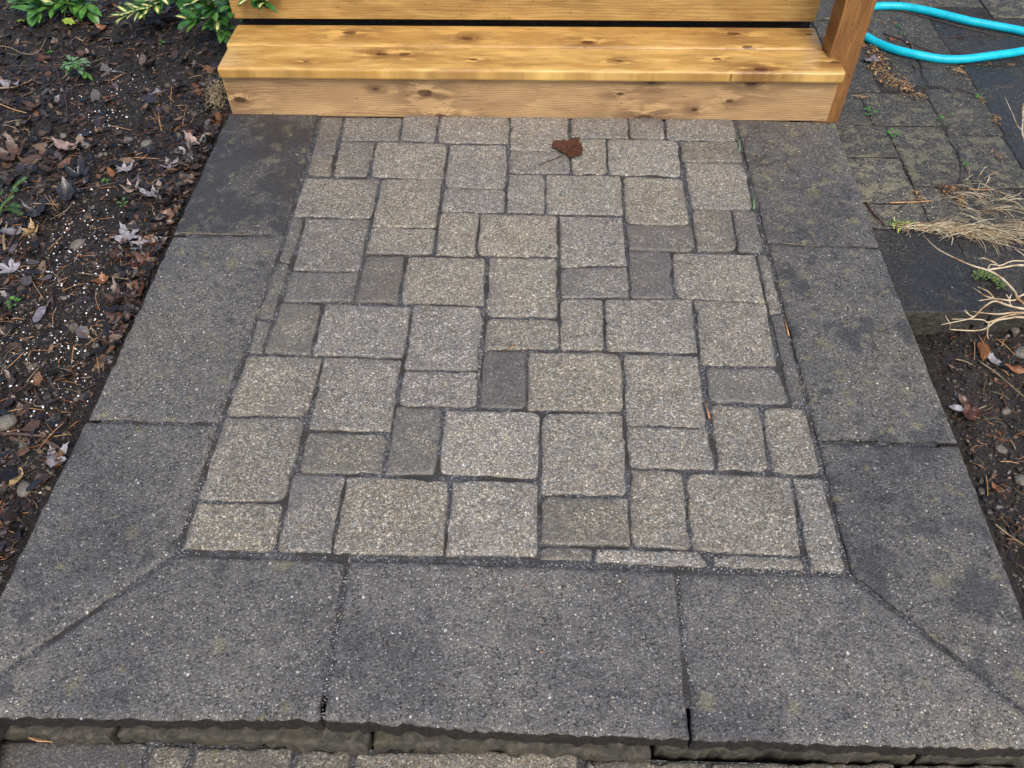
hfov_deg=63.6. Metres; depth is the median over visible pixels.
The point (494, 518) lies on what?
paver
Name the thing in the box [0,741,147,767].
paver
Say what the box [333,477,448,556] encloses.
paver
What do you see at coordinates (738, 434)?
paver
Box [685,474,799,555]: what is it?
paver
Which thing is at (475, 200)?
paver
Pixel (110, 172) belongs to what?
fallen leaf
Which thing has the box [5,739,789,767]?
path
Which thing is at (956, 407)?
fallen leaf
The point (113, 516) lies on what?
border slab
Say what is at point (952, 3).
patio tile
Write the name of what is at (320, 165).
paver
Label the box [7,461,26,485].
fallen leaf
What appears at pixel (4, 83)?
fallen leaf
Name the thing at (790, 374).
paver
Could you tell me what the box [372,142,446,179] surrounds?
paver
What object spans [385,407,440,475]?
paver
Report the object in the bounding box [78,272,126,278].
twig
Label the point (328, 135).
paver
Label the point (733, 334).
paver
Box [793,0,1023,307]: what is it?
tile bedding
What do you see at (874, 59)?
fallen leaf
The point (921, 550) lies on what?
border slab
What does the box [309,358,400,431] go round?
paver
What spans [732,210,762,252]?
paver
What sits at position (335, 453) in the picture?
paver
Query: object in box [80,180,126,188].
twig
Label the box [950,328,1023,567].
dry needles
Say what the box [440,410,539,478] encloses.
paver
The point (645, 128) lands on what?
paver
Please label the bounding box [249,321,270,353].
paver
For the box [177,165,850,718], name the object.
joint grit
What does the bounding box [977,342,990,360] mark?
fallen leaf
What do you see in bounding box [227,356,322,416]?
paver
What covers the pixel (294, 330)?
paver
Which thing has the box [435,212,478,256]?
paver
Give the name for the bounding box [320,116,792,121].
ground
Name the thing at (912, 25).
patio tile
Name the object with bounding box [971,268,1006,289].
moss cushion
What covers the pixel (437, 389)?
paver
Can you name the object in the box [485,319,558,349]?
paver
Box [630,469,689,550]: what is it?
paver
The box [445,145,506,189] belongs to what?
paver
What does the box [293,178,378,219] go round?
paver
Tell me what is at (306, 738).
base block
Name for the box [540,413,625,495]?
paver
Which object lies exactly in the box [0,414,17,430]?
stone
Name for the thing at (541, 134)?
paver
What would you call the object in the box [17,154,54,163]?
fallen leaf
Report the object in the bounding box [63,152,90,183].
fallen leaf
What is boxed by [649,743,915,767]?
base block
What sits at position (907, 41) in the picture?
twig
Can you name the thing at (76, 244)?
stone
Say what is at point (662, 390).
paver
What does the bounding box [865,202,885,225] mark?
twig
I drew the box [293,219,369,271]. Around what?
paver
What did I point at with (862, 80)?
patio tile
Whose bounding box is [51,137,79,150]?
fallen leaf
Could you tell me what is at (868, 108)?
seedling
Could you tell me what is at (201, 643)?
border slab
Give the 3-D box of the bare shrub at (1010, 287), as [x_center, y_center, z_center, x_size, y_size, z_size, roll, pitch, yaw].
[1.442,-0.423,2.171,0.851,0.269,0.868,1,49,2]
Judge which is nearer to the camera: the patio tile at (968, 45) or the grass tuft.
the grass tuft
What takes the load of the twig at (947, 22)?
on the patio tile at (968, 45)
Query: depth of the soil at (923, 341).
1.92 m
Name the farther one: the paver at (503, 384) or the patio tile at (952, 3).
the patio tile at (952, 3)
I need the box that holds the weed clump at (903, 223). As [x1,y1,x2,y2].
[885,217,913,232]
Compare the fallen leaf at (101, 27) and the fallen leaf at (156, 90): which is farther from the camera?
the fallen leaf at (101, 27)
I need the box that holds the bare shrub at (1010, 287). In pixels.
[923,97,1023,338]
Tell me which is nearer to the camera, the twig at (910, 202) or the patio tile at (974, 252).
the patio tile at (974, 252)
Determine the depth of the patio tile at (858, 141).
2.53 m
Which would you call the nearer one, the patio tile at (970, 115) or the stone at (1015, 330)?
the stone at (1015, 330)
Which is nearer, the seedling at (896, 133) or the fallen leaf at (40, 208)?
the fallen leaf at (40, 208)
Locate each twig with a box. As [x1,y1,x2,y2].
[0,37,46,54]
[0,79,33,88]
[0,134,64,167]
[0,431,48,437]
[2,223,7,250]
[6,227,17,249]
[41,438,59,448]
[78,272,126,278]
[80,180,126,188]
[136,17,174,29]
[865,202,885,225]
[883,33,936,52]
[889,200,932,203]
[899,10,1002,37]
[958,148,960,183]
[979,361,1023,396]
[994,523,1023,544]
[998,191,1017,204]
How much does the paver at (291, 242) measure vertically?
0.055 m
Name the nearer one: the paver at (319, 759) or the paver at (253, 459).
the paver at (319, 759)
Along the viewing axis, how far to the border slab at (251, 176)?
2.37 m
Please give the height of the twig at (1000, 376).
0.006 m
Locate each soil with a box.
[0,0,242,740]
[914,327,1023,619]
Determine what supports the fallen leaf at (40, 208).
on the soil at (220, 49)
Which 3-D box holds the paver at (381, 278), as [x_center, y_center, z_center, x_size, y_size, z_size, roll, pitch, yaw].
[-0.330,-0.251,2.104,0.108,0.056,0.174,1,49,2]
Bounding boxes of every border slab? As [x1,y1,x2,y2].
[0,422,217,672]
[0,557,344,730]
[89,237,283,423]
[174,113,319,236]
[324,561,688,748]
[678,573,1023,758]
[737,120,877,248]
[768,245,956,446]
[817,443,1023,707]
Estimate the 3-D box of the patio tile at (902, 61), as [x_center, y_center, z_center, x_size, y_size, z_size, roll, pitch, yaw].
[1.248,-1.150,2.908,0.303,0.047,0.214,1,49,2]
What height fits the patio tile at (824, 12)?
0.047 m
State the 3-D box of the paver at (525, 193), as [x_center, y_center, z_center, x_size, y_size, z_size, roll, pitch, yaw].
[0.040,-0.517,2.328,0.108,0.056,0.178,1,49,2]
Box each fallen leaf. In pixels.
[0,79,34,89]
[0,132,24,160]
[0,225,21,234]
[0,258,21,273]
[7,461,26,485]
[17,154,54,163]
[18,193,50,221]
[20,217,38,237]
[21,97,43,109]
[31,55,63,61]
[32,297,52,321]
[45,442,68,467]
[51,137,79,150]
[53,176,74,202]
[61,173,92,187]
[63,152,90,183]
[91,272,110,284]
[95,23,114,29]
[99,93,113,102]
[102,277,127,305]
[105,312,133,318]
[106,167,116,180]
[112,222,138,245]
[115,159,133,172]
[120,282,143,301]
[121,179,138,193]
[127,252,152,268]
[129,235,150,249]
[136,185,161,196]
[140,232,156,245]
[146,236,166,243]
[147,87,162,95]
[160,157,178,168]
[174,146,185,153]
[183,130,201,145]
[191,83,200,95]
[214,112,220,122]
[539,137,582,165]
[863,55,877,61]
[949,404,975,410]
[958,393,986,419]
[962,403,982,420]
[977,342,990,360]
[988,353,1001,364]
[992,482,1005,498]
[1005,364,1023,373]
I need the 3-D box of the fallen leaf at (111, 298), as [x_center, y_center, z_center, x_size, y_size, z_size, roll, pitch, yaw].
[-0.996,-0.231,2.073,0.066,0.038,0.076,1,49,2]
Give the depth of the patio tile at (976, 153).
2.46 m
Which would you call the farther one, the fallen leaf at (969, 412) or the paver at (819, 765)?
the fallen leaf at (969, 412)
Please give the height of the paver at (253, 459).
0.056 m
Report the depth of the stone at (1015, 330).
2.08 m
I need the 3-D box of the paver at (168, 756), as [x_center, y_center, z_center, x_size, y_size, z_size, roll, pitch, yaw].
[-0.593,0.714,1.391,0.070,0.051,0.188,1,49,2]
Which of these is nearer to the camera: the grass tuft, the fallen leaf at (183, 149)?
the grass tuft
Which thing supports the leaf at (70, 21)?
on the soil at (220, 49)
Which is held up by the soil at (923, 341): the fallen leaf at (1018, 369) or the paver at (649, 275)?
the fallen leaf at (1018, 369)
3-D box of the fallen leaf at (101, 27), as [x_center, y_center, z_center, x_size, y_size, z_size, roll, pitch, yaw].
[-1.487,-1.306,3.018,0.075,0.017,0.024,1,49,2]
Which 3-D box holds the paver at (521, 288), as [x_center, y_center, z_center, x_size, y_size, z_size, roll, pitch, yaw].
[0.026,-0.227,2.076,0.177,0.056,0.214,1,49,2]
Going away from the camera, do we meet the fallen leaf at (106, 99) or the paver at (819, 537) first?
the paver at (819, 537)
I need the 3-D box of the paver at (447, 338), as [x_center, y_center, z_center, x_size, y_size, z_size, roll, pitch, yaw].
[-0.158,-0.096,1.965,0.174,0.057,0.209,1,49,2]
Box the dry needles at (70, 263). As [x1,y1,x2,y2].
[0,3,229,559]
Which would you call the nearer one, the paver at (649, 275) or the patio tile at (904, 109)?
the paver at (649, 275)
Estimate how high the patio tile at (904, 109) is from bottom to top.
0.047 m
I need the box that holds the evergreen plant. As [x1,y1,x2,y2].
[7,0,101,26]
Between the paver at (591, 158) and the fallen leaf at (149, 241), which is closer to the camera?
the fallen leaf at (149, 241)
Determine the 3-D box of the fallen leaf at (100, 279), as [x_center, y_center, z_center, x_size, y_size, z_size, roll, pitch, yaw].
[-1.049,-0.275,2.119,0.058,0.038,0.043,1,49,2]
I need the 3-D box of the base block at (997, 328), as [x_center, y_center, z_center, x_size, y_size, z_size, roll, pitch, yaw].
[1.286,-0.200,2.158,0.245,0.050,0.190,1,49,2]
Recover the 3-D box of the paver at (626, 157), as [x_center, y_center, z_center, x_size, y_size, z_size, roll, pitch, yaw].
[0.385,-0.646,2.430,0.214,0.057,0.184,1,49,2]
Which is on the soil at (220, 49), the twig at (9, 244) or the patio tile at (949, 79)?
the twig at (9, 244)
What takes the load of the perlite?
on the soil at (220, 49)
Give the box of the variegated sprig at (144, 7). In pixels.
[111,0,168,25]
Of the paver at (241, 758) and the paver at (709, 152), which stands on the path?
the paver at (241, 758)
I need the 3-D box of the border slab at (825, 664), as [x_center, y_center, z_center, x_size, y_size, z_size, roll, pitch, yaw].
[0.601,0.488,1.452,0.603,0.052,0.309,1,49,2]
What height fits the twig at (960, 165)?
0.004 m
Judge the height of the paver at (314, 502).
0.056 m
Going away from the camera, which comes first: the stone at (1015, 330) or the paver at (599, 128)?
the stone at (1015, 330)
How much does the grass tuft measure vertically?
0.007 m
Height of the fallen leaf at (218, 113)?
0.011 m
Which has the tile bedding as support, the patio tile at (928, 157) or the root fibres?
the patio tile at (928, 157)
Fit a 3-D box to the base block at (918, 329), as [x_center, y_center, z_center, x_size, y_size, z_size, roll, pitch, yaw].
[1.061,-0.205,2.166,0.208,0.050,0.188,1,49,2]
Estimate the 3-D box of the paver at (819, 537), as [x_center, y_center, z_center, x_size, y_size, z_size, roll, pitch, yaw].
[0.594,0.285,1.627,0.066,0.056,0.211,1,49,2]
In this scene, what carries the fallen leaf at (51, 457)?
on the soil at (220, 49)
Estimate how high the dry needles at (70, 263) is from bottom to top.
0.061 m
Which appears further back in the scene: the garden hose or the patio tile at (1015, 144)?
the garden hose
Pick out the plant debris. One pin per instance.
(905, 87)
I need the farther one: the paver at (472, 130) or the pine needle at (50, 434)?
the paver at (472, 130)
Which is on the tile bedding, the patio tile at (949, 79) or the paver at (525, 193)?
the patio tile at (949, 79)
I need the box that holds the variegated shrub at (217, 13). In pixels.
[162,0,276,43]
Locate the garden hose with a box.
[864,2,1023,63]
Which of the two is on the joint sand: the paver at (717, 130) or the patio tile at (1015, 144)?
the paver at (717, 130)
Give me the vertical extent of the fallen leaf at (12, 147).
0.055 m
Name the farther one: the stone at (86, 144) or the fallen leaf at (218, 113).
the fallen leaf at (218, 113)
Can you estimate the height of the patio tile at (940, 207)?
0.046 m
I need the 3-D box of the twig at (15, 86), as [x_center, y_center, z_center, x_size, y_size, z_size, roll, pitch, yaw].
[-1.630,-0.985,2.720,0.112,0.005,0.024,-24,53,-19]
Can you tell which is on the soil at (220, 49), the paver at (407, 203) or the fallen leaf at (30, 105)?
the fallen leaf at (30, 105)
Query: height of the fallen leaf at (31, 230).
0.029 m
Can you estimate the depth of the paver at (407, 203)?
2.28 m
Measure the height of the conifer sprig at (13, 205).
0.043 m
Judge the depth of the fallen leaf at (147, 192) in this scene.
2.38 m
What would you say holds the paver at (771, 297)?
on the joint sand
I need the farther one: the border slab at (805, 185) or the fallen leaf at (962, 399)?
the border slab at (805, 185)
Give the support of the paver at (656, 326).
on the joint sand
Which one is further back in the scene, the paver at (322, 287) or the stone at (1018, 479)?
the paver at (322, 287)
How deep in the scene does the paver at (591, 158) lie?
2.41 m
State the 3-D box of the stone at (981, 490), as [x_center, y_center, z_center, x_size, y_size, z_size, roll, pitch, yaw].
[1.014,0.232,1.784,0.015,0.010,0.020,1,49,2]
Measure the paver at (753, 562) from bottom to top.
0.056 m
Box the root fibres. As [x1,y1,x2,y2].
[0,15,219,507]
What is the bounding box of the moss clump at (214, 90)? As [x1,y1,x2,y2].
[195,76,227,111]
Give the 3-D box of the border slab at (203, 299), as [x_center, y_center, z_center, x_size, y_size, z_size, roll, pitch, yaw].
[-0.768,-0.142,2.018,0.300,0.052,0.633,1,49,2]
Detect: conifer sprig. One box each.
[0,194,14,210]
[5,206,23,215]
[6,202,21,207]
[11,177,27,193]
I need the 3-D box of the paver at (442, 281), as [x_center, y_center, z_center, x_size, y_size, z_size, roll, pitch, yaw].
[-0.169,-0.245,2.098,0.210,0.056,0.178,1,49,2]
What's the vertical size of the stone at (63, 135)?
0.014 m
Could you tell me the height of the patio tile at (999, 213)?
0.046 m
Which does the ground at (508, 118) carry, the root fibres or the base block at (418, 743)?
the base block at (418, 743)
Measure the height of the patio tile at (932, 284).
0.046 m
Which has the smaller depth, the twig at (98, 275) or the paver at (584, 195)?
the twig at (98, 275)
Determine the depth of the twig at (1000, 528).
1.70 m
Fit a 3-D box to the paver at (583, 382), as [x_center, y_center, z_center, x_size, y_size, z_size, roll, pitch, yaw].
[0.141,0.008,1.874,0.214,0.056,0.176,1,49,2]
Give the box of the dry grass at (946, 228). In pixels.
[890,165,1023,252]
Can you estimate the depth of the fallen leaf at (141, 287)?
2.10 m
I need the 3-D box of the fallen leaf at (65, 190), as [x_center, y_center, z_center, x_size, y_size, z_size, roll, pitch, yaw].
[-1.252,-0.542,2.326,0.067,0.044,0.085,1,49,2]
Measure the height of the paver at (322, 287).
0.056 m
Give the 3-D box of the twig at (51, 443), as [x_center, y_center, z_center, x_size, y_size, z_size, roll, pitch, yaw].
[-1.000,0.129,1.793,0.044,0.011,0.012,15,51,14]
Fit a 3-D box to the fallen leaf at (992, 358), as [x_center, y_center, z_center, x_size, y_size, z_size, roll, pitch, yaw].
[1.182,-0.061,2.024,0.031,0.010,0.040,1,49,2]
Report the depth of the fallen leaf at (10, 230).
2.24 m
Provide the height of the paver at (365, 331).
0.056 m
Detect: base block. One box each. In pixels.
[1,725,120,747]
[117,725,373,756]
[373,731,650,763]
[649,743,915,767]
[906,754,1023,766]
[910,324,969,335]
[969,324,1023,332]
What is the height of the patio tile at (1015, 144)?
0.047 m
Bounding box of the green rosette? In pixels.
[55,55,92,116]
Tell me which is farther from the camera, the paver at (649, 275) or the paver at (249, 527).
the paver at (649, 275)
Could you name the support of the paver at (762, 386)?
on the joint sand
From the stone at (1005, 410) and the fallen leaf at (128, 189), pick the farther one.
the fallen leaf at (128, 189)
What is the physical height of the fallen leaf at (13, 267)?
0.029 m
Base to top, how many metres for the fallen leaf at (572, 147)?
0.015 m
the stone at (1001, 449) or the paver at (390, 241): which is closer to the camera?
the stone at (1001, 449)
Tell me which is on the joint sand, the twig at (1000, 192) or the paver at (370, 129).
the paver at (370, 129)
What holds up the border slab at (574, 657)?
on the base block at (418, 743)
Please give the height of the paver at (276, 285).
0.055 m
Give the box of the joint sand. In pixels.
[0,117,1023,713]
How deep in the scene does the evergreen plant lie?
2.99 m
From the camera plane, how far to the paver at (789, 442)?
1.73 m
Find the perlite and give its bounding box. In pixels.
[0,46,163,493]
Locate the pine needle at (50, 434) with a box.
[37,422,63,450]
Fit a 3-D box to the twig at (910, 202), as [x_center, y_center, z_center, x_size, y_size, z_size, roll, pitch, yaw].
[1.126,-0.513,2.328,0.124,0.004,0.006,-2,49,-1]
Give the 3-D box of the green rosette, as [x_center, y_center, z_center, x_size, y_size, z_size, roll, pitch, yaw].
[-1.458,-0.966,2.690,0.114,0.068,0.320,1,49,2]
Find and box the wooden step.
[217,25,844,120]
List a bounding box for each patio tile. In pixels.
[805,92,871,124]
[812,21,902,36]
[815,0,897,20]
[819,37,919,67]
[836,125,898,157]
[847,158,918,203]
[848,67,880,92]
[858,93,941,125]
[863,204,928,228]
[871,68,976,92]
[872,230,990,324]
[886,127,973,188]
[891,10,938,37]
[898,0,982,6]
[905,37,958,67]
[913,187,970,227]
[926,92,1002,135]
[931,19,1023,64]
[947,136,1023,188]
[953,230,1023,326]
[955,189,1023,229]
[963,66,1023,135]
[979,0,1023,18]
[1004,136,1023,168]
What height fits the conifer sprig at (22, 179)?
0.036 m
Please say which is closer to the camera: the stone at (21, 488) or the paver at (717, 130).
the stone at (21, 488)
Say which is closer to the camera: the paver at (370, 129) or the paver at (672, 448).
the paver at (672, 448)
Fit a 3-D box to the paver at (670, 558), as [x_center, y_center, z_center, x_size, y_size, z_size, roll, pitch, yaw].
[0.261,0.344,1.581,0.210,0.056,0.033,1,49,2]
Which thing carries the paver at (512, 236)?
on the joint sand
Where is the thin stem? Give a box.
[0,65,54,68]
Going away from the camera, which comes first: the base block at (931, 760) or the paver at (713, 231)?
the base block at (931, 760)
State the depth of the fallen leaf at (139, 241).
2.23 m
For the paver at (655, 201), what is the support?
on the joint sand
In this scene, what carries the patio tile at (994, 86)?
on the tile bedding
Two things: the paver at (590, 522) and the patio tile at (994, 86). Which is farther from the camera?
the patio tile at (994, 86)
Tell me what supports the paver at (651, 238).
on the joint sand
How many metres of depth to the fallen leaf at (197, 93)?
2.72 m
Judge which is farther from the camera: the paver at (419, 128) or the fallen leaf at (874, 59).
the fallen leaf at (874, 59)
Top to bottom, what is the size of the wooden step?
0.186 m
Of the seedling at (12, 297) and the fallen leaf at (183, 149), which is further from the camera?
the fallen leaf at (183, 149)
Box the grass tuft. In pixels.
[752,193,754,208]
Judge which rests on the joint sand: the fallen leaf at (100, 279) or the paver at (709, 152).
the paver at (709, 152)
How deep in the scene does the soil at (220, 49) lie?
2.44 m
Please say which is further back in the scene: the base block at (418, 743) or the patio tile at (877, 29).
the patio tile at (877, 29)
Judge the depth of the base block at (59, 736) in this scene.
1.42 m
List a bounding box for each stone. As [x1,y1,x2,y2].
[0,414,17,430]
[17,481,30,496]
[60,132,66,138]
[70,239,85,249]
[81,142,90,148]
[141,139,152,146]
[978,487,984,494]
[994,445,1007,453]
[1001,407,1010,414]
[1009,326,1019,333]
[1012,346,1023,358]
[1013,474,1023,485]
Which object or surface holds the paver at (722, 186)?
on the joint sand
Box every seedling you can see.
[5,296,20,307]
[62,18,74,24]
[116,197,128,206]
[864,106,876,114]
[887,128,900,136]
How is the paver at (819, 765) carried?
on the path
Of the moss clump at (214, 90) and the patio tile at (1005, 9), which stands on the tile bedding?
the patio tile at (1005, 9)
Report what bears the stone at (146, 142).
on the soil at (220, 49)
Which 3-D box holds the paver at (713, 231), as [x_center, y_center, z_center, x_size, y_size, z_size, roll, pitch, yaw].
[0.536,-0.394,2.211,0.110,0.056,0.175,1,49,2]
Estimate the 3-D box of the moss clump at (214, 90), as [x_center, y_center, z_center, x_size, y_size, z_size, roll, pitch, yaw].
[-0.973,-0.963,2.709,0.119,0.036,0.255,-19,52,-15]
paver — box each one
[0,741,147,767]
[148,746,190,767]
[183,503,282,552]
[191,748,291,767]
[198,418,303,501]
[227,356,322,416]
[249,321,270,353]
[259,263,288,318]
[265,303,320,355]
[278,474,344,552]
[279,218,302,263]
[283,272,358,302]
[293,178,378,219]
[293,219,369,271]
[294,751,349,767]
[300,433,385,474]
[308,154,332,176]
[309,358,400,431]
[313,117,341,154]
[313,304,410,357]
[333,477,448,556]
[334,141,374,176]
[341,118,401,141]
[355,256,403,303]
[355,751,576,767]
[365,228,435,254]
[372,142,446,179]
[372,179,442,228]
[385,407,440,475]
[399,371,477,407]
[400,116,438,142]
[401,257,484,305]
[404,305,482,370]
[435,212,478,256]
[438,116,509,143]
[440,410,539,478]
[441,188,504,212]
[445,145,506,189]
[445,481,537,557]
[477,214,557,257]
[479,351,526,408]
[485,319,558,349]
[486,258,557,317]
[506,174,544,213]
[508,151,569,174]
[510,117,568,151]
[527,352,622,412]
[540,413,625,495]
[540,496,629,546]
[540,547,591,560]
[545,175,622,215]
[559,216,626,267]
[560,267,628,298]
[560,299,603,350]
[570,118,627,138]
[571,139,606,175]
[586,761,705,767]
[594,549,705,567]
[605,299,696,353]
[607,139,679,176]
[623,177,688,225]
[623,355,704,427]
[626,225,693,252]
[626,427,713,469]
[628,118,664,139]
[628,251,672,298]
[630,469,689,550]
[665,119,736,141]
[672,253,764,303]
[679,142,742,163]
[684,163,751,210]
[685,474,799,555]
[692,209,735,252]
[693,300,775,365]
[706,368,786,404]
[711,405,766,471]
[711,762,893,767]
[713,555,802,569]
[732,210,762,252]
[757,255,780,314]
[763,408,818,474]
[770,315,803,404]
[792,478,843,572]
[900,764,1023,767]
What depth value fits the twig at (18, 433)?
1.80 m
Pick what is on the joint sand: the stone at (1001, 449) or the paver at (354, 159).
the paver at (354, 159)
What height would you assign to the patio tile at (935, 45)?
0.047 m
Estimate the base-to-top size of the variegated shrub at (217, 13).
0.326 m
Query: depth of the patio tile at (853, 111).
2.64 m
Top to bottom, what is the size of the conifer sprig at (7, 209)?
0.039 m
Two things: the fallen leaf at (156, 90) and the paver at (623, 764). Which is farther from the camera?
the fallen leaf at (156, 90)
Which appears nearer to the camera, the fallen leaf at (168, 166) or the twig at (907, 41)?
the fallen leaf at (168, 166)
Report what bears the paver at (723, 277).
on the joint sand
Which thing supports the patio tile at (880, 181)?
on the tile bedding
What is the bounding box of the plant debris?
[852,20,1014,230]
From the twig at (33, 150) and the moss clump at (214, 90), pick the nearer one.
the twig at (33, 150)
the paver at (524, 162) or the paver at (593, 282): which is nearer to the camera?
the paver at (593, 282)
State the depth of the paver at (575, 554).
1.57 m
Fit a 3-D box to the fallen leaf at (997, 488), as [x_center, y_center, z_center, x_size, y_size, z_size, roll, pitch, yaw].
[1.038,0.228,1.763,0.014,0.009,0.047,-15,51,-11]
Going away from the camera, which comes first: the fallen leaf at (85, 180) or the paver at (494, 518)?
the paver at (494, 518)
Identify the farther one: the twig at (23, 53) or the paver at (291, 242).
the twig at (23, 53)
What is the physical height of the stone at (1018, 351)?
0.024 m
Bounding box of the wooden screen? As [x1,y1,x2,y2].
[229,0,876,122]
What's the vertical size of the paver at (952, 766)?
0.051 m
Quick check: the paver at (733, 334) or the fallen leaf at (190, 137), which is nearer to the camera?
the paver at (733, 334)
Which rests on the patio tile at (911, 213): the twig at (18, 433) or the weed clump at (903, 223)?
the weed clump at (903, 223)
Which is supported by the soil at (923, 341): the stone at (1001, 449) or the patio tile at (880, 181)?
the stone at (1001, 449)
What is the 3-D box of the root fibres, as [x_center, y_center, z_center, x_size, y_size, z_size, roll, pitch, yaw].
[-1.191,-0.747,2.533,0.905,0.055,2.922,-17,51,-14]
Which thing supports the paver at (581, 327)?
on the joint sand
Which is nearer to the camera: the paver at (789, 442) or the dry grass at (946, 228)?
the paver at (789, 442)
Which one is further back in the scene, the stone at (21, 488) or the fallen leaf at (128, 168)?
the fallen leaf at (128, 168)
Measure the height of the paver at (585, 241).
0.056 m
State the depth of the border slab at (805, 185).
2.31 m
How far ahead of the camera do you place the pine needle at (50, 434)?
1.80 m
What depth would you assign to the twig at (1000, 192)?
2.34 m
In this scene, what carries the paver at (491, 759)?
on the path
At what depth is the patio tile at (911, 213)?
2.30 m
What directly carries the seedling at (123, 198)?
on the soil at (220, 49)
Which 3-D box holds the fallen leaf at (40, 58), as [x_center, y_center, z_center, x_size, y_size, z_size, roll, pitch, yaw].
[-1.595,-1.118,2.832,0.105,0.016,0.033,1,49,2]
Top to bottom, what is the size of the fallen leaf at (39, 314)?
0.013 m
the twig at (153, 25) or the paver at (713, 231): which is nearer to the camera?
the paver at (713, 231)
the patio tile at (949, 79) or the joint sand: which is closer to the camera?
the joint sand

